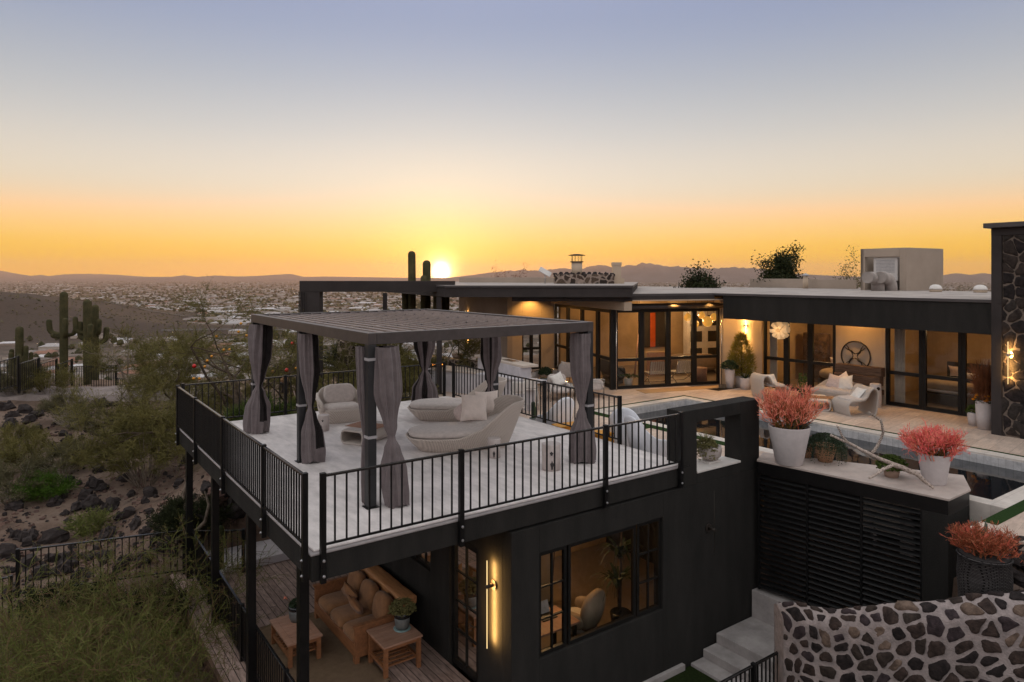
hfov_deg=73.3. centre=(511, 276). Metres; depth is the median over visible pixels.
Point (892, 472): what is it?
succulent
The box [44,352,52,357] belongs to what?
valley tree
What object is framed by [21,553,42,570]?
boulder
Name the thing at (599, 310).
sliding door
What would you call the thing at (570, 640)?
window
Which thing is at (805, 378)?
potted shrub
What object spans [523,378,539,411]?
bar stool
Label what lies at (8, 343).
valley house
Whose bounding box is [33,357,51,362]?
valley house
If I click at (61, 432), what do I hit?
boulder
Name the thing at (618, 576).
house plant
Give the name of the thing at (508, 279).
roof parapet
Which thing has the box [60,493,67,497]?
boulder
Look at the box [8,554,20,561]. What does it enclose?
boulder
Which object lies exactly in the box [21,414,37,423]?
boulder
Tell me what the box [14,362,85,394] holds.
shrub
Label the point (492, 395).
pillow
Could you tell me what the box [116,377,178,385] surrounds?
fence
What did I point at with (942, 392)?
bed
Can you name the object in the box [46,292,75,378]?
saguaro
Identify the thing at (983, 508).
pool coping
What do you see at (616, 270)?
square chimney
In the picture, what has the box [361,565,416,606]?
console table
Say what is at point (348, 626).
wooden sofa
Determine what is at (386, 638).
side table
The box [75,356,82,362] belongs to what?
valley tree
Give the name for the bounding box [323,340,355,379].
shrub
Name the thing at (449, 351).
valley house
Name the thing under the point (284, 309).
city
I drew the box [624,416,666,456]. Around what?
shell chair
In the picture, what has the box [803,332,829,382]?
door
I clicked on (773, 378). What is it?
pillow
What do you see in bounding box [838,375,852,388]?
pillow
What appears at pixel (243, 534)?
railing
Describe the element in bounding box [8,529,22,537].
boulder
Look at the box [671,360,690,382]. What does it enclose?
strap chair
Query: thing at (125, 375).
valley house
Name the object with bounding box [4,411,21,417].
boulder
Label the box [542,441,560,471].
log stool
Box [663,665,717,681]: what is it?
lawn
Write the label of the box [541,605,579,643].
desk
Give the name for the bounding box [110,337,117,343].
valley tree
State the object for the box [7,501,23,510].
boulder
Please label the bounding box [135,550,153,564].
boulder
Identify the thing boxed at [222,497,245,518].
boulder
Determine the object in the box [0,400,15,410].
boulder
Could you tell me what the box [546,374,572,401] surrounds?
club chair
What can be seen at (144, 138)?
sky
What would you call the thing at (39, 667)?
palo verde
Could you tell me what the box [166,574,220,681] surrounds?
terrace edge
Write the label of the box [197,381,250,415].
shrub
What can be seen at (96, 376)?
fence
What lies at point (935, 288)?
skylight
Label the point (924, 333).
sliding door
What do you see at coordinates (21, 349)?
saguaro
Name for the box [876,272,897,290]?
roof duct
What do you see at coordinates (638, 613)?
window
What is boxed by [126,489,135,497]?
boulder
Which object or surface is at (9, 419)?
boulder
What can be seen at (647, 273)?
mountains
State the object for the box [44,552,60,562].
boulder
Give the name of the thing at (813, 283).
roof parapet
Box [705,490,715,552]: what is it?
wall lamp
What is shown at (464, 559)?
glass door
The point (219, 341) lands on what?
valley house
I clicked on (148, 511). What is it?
boulder
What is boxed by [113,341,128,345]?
valley house
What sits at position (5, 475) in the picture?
shrub
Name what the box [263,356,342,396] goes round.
shrub
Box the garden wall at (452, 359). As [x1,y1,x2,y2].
[431,355,477,367]
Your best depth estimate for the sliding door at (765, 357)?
26.19 m
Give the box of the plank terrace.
[170,559,469,681]
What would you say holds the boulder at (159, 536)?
on the ground at (30, 315)
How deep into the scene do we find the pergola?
13.49 m
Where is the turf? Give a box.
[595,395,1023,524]
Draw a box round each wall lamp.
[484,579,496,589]
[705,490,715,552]
[1006,351,1013,357]
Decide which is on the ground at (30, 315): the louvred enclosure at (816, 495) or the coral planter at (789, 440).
the louvred enclosure at (816, 495)
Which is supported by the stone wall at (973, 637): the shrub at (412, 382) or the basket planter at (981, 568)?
the basket planter at (981, 568)
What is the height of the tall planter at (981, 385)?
1.969 m
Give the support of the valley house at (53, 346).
on the ground at (30, 315)
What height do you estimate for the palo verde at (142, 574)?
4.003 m
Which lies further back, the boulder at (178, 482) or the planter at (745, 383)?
the planter at (745, 383)
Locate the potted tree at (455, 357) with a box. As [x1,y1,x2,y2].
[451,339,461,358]
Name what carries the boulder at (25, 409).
on the ground at (30, 315)
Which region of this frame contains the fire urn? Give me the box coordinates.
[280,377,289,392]
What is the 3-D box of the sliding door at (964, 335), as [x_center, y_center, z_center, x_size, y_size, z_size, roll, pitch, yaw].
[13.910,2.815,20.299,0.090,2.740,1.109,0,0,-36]
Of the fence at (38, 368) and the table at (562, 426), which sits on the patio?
the table at (562, 426)
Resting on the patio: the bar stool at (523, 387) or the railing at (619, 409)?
the bar stool at (523, 387)
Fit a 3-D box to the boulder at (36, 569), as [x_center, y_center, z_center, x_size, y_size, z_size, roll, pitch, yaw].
[-11.685,7.400,17.064,0.438,0.417,0.439,-7,-1,12]
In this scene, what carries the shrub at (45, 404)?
on the ground at (30, 315)
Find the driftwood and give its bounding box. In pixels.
[830,412,933,488]
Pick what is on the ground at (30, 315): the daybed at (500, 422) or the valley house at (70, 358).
the valley house at (70, 358)
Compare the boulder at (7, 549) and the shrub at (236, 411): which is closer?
the boulder at (7, 549)
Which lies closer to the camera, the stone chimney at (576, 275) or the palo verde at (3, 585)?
the palo verde at (3, 585)
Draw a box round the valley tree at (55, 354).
[52,351,58,357]
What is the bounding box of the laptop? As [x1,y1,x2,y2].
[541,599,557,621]
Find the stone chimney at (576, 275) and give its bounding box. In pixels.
[553,254,614,283]
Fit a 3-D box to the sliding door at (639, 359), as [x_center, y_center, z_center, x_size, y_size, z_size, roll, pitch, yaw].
[4.318,2.715,25.688,1.124,2.940,0.090,0,0,-18]
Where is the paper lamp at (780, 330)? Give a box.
[769,322,789,338]
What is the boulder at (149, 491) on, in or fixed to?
on the ground at (30, 315)
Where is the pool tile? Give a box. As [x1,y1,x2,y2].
[612,400,1023,471]
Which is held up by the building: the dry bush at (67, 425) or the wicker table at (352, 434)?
the wicker table at (352, 434)
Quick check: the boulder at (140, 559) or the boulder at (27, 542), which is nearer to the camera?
the boulder at (140, 559)
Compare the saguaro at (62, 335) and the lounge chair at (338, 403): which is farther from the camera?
the saguaro at (62, 335)
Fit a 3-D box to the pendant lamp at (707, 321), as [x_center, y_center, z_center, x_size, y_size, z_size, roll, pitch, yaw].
[8.076,1.454,28.394,0.400,1.219,0.406,0,0,-36]
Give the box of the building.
[180,396,758,681]
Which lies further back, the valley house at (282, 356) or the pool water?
the valley house at (282, 356)
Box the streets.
[69,300,455,372]
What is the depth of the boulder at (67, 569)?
17.30 m
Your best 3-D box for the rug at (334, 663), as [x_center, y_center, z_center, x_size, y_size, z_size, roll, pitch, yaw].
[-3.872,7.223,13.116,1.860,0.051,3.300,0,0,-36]
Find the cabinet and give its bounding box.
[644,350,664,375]
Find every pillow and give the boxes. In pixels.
[341,582,357,597]
[348,595,362,614]
[453,403,461,420]
[460,394,487,421]
[475,390,497,412]
[550,371,566,386]
[763,374,777,383]
[825,373,841,387]
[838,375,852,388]
[850,387,866,397]
[948,365,957,375]
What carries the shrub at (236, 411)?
on the ground at (30, 315)
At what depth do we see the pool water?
16.53 m
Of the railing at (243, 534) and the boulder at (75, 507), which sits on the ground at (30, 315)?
the boulder at (75, 507)
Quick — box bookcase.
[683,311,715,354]
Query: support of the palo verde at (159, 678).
on the ground at (30, 315)
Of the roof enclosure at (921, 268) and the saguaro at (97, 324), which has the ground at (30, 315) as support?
the saguaro at (97, 324)
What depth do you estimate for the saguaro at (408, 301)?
35.83 m
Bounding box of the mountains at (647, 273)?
[441,263,990,282]
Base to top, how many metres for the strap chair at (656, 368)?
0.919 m
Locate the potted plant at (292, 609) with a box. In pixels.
[283,596,295,622]
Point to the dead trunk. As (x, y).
(203, 523)
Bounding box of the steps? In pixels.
[691,585,810,681]
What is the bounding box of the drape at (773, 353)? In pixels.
[770,321,776,379]
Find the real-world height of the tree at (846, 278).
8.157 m
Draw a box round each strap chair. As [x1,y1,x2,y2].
[644,362,664,382]
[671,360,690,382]
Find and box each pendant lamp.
[684,313,690,320]
[698,311,704,318]
[703,300,712,326]
[710,313,715,320]
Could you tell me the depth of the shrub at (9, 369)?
35.36 m
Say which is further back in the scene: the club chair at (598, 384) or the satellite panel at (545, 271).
the satellite panel at (545, 271)
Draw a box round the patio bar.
[432,354,546,410]
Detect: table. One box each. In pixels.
[269,615,322,668]
[341,421,387,445]
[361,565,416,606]
[366,621,422,678]
[551,421,573,429]
[595,430,613,441]
[697,367,706,381]
[803,394,833,411]
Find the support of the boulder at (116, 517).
on the ground at (30, 315)
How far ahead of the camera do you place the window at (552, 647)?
11.87 m
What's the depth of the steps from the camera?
13.96 m
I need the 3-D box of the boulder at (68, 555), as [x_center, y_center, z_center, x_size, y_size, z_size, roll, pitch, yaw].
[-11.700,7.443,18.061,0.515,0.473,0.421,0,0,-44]
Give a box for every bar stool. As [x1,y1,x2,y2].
[510,381,526,415]
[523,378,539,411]
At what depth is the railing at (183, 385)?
18.64 m
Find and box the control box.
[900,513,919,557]
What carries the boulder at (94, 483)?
on the ground at (30, 315)
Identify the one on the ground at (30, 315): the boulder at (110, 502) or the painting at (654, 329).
the boulder at (110, 502)
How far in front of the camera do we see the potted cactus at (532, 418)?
19.36 m
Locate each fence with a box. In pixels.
[0,356,19,389]
[2,574,12,618]
[15,528,185,597]
[18,357,39,393]
[39,358,57,391]
[58,359,72,386]
[73,364,116,386]
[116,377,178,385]
[720,651,777,681]
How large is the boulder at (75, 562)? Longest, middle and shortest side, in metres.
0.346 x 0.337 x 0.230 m
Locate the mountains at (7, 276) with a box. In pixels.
[0,271,442,281]
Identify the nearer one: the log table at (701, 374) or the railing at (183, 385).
the railing at (183, 385)
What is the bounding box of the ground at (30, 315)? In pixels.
[0,281,990,681]
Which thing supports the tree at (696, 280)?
on the ground at (30, 315)
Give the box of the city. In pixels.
[2,281,990,336]
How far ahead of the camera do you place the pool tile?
18.44 m
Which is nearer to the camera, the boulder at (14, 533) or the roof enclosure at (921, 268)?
the boulder at (14, 533)
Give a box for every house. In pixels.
[0,341,14,345]
[33,349,57,354]
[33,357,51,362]
[38,344,58,349]
[42,362,75,366]
[49,357,80,363]
[58,354,82,357]
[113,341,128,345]
[117,370,135,377]
[118,353,149,359]
[205,340,231,343]
[218,367,240,373]
[228,329,245,333]
[275,352,292,359]
[299,281,990,416]
[445,347,461,352]
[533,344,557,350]
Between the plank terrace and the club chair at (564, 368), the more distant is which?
the club chair at (564, 368)
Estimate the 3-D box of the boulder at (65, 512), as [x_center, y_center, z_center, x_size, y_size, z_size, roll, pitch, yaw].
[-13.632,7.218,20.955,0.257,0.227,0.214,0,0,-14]
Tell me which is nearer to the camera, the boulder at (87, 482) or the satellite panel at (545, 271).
the boulder at (87, 482)
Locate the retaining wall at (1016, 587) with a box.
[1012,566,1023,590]
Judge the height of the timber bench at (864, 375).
1.220 m
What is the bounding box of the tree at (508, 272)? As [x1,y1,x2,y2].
[491,260,530,276]
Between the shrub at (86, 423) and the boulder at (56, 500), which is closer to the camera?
the boulder at (56, 500)
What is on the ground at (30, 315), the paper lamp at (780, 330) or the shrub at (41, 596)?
the shrub at (41, 596)
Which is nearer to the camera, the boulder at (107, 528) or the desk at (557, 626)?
the desk at (557, 626)
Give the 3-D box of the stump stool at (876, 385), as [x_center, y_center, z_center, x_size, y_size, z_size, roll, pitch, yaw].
[11.726,3.825,22.197,0.360,0.740,0.357,0,0,-36]
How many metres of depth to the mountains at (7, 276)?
12906.48 m
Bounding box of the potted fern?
[620,373,637,385]
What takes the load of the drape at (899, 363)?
hanging from the house at (942, 328)
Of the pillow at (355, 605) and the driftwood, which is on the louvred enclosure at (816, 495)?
the driftwood
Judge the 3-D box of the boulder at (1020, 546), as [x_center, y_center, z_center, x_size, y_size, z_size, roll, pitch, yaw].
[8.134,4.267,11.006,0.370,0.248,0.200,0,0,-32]
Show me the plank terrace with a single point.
(436, 666)
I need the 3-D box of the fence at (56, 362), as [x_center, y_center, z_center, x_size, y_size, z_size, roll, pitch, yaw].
[-24.350,5.168,36.150,0.090,1.529,1.811,0,0,-9]
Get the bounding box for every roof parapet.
[459,277,553,282]
[750,279,855,288]
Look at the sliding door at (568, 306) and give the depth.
29.76 m
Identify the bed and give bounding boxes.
[818,367,832,383]
[927,361,990,408]
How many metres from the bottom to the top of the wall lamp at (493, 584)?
1.480 m
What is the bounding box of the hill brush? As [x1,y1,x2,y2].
[0,292,245,342]
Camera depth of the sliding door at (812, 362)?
24.63 m
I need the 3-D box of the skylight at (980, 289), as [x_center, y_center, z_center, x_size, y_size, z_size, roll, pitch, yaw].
[18.099,0.470,26.594,0.470,0.300,0.470,0,0,-36]
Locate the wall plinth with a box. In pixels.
[643,663,684,681]
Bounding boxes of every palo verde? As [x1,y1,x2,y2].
[0,509,289,681]
[0,541,180,681]
[0,549,213,681]
[0,557,132,679]
[0,577,243,681]
[0,580,214,681]
[31,276,416,489]
[66,315,247,449]
[323,341,444,392]
[327,310,480,390]
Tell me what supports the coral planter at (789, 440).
on the louvred enclosure at (816, 495)
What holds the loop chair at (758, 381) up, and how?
on the patio
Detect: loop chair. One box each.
[750,372,789,399]
[832,384,878,415]
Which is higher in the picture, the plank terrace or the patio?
the patio
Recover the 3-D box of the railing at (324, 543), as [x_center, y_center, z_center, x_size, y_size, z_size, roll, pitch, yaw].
[0.386,3.425,11.473,7.335,1.500,0.099,0,0,-36]
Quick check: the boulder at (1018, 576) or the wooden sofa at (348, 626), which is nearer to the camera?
the boulder at (1018, 576)
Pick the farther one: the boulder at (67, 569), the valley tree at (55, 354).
the valley tree at (55, 354)
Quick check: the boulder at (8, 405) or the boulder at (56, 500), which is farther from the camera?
the boulder at (8, 405)
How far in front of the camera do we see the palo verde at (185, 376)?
30.50 m
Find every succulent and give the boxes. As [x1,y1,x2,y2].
[388,597,416,632]
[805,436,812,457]
[875,454,908,477]
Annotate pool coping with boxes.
[595,396,1023,535]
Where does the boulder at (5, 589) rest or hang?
on the ground at (30, 315)
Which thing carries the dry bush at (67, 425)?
on the ground at (30, 315)
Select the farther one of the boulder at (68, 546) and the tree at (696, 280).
the tree at (696, 280)
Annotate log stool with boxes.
[318,414,328,431]
[488,436,500,458]
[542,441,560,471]
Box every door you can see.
[452,542,477,681]
[522,335,530,362]
[531,334,540,368]
[554,304,566,368]
[567,305,581,362]
[581,307,596,378]
[597,308,608,386]
[618,310,641,388]
[642,309,667,387]
[668,309,693,385]
[694,308,719,384]
[763,321,785,387]
[786,322,809,391]
[803,332,829,382]
[810,324,835,392]
[886,328,921,408]
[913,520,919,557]
[922,331,961,414]
[962,333,976,415]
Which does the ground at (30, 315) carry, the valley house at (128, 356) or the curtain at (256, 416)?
the valley house at (128, 356)
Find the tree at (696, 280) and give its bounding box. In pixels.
[669,259,726,287]
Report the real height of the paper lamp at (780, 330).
1.125 m
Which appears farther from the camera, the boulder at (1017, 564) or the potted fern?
the potted fern
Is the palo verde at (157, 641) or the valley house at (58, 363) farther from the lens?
the valley house at (58, 363)
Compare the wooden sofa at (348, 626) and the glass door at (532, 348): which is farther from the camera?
the glass door at (532, 348)
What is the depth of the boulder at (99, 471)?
24.30 m
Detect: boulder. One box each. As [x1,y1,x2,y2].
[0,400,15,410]
[0,543,20,558]
[0,585,21,599]
[2,417,17,429]
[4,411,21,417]
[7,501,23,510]
[7,566,14,573]
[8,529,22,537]
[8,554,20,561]
[13,531,26,541]
[16,404,33,413]
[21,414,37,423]
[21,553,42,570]
[22,536,35,546]
[26,528,39,540]
[28,410,43,416]
[28,564,50,580]
[29,544,40,550]
[36,526,69,544]
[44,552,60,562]
[46,495,65,506]
[50,561,73,575]
[57,550,76,564]
[58,430,67,435]
[59,509,69,515]
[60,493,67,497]
[64,558,77,568]
[67,542,76,549]
[70,501,81,511]
[77,488,92,500]
[80,494,103,509]
[80,502,97,510]
[84,476,96,486]
[84,552,95,560]
[89,478,104,489]
[91,544,101,551]
[92,464,106,472]
[92,549,113,562]
[94,483,109,491]
[96,496,119,512]
[97,529,114,541]
[98,557,106,564]
[105,525,115,533]
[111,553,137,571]
[113,511,121,520]
[118,473,128,481]
[118,506,134,519]
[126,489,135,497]
[128,518,140,530]
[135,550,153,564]
[141,497,149,503]
[141,525,151,533]
[143,486,157,497]
[144,508,153,514]
[151,531,161,543]
[168,547,176,556]
[173,478,183,487]
[200,483,210,493]
[207,487,227,505]
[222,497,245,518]
[1008,547,1021,569]
[1012,567,1023,587]
[1013,535,1023,550]
[1018,551,1023,571]
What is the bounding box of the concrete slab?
[207,539,288,573]
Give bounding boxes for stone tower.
[983,221,1023,438]
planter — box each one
[720,360,738,388]
[739,372,750,389]
[755,383,829,466]
[804,432,847,465]
[895,419,970,485]
[941,517,1023,596]
[965,403,976,425]
[967,359,990,429]
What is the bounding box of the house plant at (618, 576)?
[584,525,651,620]
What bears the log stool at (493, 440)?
on the building
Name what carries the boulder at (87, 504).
on the ground at (30, 315)
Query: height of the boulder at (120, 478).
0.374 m
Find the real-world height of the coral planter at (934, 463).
1.220 m
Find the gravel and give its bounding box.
[0,409,235,586]
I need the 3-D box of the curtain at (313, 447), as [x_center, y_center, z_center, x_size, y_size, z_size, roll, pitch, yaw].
[-4.031,2.447,13.879,0.546,2.605,0.376,0,0,-9]
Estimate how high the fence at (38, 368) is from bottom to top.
1.550 m
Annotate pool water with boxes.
[637,409,1023,499]
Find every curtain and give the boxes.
[243,324,272,434]
[298,333,325,463]
[355,346,364,504]
[374,345,409,508]
[411,323,438,401]
[480,326,501,391]
[568,333,596,463]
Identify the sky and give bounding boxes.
[0,0,1023,277]
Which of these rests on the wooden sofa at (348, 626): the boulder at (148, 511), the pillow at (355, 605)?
the pillow at (355, 605)
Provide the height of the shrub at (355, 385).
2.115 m
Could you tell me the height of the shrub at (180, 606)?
1.352 m
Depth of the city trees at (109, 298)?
2766.70 m
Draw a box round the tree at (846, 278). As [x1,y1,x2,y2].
[833,245,860,288]
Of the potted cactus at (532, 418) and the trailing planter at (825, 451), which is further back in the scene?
the potted cactus at (532, 418)
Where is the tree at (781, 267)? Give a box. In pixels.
[750,240,815,287]
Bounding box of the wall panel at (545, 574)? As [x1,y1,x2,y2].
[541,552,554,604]
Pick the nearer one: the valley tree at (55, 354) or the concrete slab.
the concrete slab
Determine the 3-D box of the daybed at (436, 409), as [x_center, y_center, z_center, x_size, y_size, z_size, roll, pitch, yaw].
[-1.439,3.231,18.195,2.620,1.029,1.280,0,0,-3]
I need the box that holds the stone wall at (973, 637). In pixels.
[774,590,1023,681]
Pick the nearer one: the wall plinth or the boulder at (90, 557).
the wall plinth
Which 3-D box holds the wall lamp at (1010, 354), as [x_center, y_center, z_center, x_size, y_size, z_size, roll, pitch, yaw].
[12.950,2.245,17.927,0.210,1.100,0.170,0,0,-36]
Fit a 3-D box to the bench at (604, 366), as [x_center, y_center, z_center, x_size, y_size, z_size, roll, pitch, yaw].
[4.014,3.758,27.648,0.660,0.850,1.620,0,0,-8]
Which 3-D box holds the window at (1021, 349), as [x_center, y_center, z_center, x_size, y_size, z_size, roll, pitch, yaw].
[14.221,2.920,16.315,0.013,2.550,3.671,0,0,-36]
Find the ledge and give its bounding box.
[0,385,241,402]
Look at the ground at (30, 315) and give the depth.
24.59 m
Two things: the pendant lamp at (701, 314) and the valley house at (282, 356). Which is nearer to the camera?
the pendant lamp at (701, 314)
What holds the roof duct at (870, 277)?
on the house at (942, 328)
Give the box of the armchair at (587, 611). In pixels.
[571,588,605,634]
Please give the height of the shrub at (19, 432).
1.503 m
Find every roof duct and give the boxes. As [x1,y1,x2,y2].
[862,272,884,290]
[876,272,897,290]
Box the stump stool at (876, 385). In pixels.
[870,383,881,407]
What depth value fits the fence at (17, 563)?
16.07 m
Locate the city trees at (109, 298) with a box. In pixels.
[0,281,990,323]
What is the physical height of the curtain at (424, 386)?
2.605 m
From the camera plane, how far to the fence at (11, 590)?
15.46 m
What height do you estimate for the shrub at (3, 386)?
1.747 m
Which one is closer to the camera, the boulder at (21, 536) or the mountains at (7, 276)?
the boulder at (21, 536)
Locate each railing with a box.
[175,385,307,582]
[181,362,445,417]
[193,528,245,572]
[193,529,294,681]
[319,411,683,584]
[452,363,621,444]
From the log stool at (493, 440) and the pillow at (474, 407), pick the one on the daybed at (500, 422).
the pillow at (474, 407)
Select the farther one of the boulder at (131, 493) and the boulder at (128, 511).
the boulder at (131, 493)
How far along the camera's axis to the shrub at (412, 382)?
23.55 m
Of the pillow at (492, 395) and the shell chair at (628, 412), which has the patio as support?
the shell chair at (628, 412)
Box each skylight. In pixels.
[929,284,941,291]
[973,285,987,292]
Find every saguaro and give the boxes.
[8,326,32,373]
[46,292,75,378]
[72,299,92,384]
[92,305,109,379]
[402,251,449,322]
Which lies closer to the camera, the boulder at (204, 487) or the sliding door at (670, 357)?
the boulder at (204, 487)
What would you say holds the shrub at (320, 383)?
on the ground at (30, 315)
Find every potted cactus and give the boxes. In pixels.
[219,525,226,577]
[529,402,535,420]
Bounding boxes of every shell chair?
[536,397,573,424]
[610,407,643,446]
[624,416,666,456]
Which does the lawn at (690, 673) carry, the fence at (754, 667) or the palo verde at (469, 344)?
the fence at (754, 667)
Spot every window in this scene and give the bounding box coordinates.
[417,552,429,567]
[539,545,566,656]
[567,525,635,644]
[636,518,659,616]
[1020,348,1023,438]
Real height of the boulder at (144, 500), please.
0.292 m
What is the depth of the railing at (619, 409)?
17.49 m
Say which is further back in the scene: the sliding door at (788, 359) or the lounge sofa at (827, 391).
the sliding door at (788, 359)
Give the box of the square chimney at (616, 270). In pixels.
[611,262,623,283]
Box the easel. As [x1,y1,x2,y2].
[634,339,637,377]
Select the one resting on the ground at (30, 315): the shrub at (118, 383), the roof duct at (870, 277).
the shrub at (118, 383)
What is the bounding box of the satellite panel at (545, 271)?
[539,267,550,283]
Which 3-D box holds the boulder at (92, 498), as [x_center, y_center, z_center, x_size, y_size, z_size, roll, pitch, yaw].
[-13.254,7.152,21.563,0.665,0.589,0.558,0,0,2]
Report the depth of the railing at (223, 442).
11.73 m
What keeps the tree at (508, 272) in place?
on the ground at (30, 315)
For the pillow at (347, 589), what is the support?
on the wooden sofa at (348, 626)
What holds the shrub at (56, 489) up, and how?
on the ground at (30, 315)
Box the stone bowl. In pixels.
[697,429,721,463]
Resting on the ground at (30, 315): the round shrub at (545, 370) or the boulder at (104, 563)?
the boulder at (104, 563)
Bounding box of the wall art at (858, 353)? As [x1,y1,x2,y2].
[841,341,870,365]
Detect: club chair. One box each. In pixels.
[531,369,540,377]
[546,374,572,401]
[552,363,570,381]
[593,379,604,393]
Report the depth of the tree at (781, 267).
39.50 m
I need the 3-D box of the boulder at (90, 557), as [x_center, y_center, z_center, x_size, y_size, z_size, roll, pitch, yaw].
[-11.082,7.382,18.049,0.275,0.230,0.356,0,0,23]
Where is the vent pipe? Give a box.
[801,273,809,287]
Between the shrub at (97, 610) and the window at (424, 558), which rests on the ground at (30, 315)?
the shrub at (97, 610)
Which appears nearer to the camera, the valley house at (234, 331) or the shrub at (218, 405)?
the shrub at (218, 405)
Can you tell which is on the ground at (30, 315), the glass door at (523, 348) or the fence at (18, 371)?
the fence at (18, 371)
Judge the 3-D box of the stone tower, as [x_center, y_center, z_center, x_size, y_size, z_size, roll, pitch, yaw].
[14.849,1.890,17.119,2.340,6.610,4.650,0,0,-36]
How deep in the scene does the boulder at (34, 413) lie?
31.71 m
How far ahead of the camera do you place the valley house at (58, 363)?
667.02 m
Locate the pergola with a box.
[251,309,595,509]
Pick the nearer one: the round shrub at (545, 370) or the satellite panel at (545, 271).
the round shrub at (545, 370)
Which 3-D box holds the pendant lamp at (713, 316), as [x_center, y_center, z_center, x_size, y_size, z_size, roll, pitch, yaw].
[8.402,1.339,28.646,0.300,0.989,0.304,0,0,-36]
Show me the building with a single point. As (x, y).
(690, 602)
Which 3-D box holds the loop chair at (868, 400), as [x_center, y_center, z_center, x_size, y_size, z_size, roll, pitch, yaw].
[10.517,3.807,21.095,1.080,0.886,0.840,0,0,-8]
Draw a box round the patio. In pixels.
[403,377,1023,550]
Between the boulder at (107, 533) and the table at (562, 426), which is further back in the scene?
the boulder at (107, 533)
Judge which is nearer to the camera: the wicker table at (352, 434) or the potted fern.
the wicker table at (352, 434)
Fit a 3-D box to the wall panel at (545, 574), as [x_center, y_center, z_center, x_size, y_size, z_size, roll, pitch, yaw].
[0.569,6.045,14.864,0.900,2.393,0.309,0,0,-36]
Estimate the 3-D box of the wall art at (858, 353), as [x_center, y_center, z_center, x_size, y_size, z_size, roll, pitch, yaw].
[11.622,2.693,23.301,0.088,1.034,1.034,0,0,-36]
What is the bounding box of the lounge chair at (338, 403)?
[316,383,359,423]
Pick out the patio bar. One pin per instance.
(514, 367)
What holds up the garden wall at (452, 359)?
on the ground at (30, 315)
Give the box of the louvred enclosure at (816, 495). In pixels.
[757,452,970,608]
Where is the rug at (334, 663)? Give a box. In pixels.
[259,612,390,681]
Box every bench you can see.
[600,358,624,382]
[834,363,884,394]
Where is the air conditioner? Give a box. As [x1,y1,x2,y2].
[874,257,899,289]
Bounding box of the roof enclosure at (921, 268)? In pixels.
[861,248,942,290]
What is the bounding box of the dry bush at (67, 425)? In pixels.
[46,411,77,429]
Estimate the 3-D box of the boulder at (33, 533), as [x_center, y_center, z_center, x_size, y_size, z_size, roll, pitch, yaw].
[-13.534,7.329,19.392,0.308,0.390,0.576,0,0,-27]
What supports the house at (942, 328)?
on the ground at (30, 315)
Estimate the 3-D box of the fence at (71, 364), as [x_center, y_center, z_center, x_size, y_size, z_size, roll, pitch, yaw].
[-24.611,5.403,37.900,0.090,1.579,1.497,0,0,-6]
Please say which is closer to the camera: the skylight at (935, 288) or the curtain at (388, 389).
the curtain at (388, 389)
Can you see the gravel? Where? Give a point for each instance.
(232, 521)
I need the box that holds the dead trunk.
[175,481,209,542]
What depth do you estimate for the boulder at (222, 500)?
17.94 m
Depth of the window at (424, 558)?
13.80 m
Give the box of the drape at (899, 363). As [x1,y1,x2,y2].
[894,329,904,402]
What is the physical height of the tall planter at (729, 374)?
1.072 m
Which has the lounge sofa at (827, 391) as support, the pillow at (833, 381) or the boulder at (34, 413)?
the pillow at (833, 381)
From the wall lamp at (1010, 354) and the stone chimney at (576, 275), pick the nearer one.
the wall lamp at (1010, 354)
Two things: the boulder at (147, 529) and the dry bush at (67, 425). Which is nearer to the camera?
the boulder at (147, 529)
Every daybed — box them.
[406,395,524,452]
[407,376,506,421]
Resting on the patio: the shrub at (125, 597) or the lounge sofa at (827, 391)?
the lounge sofa at (827, 391)
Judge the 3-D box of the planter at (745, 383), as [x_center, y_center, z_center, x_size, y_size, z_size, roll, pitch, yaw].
[8.681,3.866,25.626,0.404,0.657,0.410,0,0,-36]
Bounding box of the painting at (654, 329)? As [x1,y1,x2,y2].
[644,312,664,347]
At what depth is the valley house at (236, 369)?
634.57 m
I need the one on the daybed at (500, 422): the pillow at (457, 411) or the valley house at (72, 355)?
the pillow at (457, 411)
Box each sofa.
[313,570,398,664]
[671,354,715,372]
[810,379,862,405]
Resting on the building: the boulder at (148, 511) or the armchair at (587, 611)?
the armchair at (587, 611)
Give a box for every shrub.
[0,368,31,394]
[0,421,49,450]
[0,428,84,470]
[0,453,65,504]
[1,354,51,394]
[6,466,81,502]
[8,575,99,625]
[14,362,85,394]
[20,437,98,475]
[33,384,105,419]
[47,596,119,646]
[54,505,120,539]
[59,394,149,443]
[63,401,177,487]
[68,563,171,615]
[113,373,170,393]
[133,571,206,639]
[141,416,181,455]
[141,489,236,545]
[169,403,237,454]
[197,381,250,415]
[222,392,306,420]
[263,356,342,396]
[280,368,352,414]
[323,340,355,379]
[342,368,408,399]
[401,367,439,400]
[537,366,552,385]
[726,330,756,387]
[798,373,807,397]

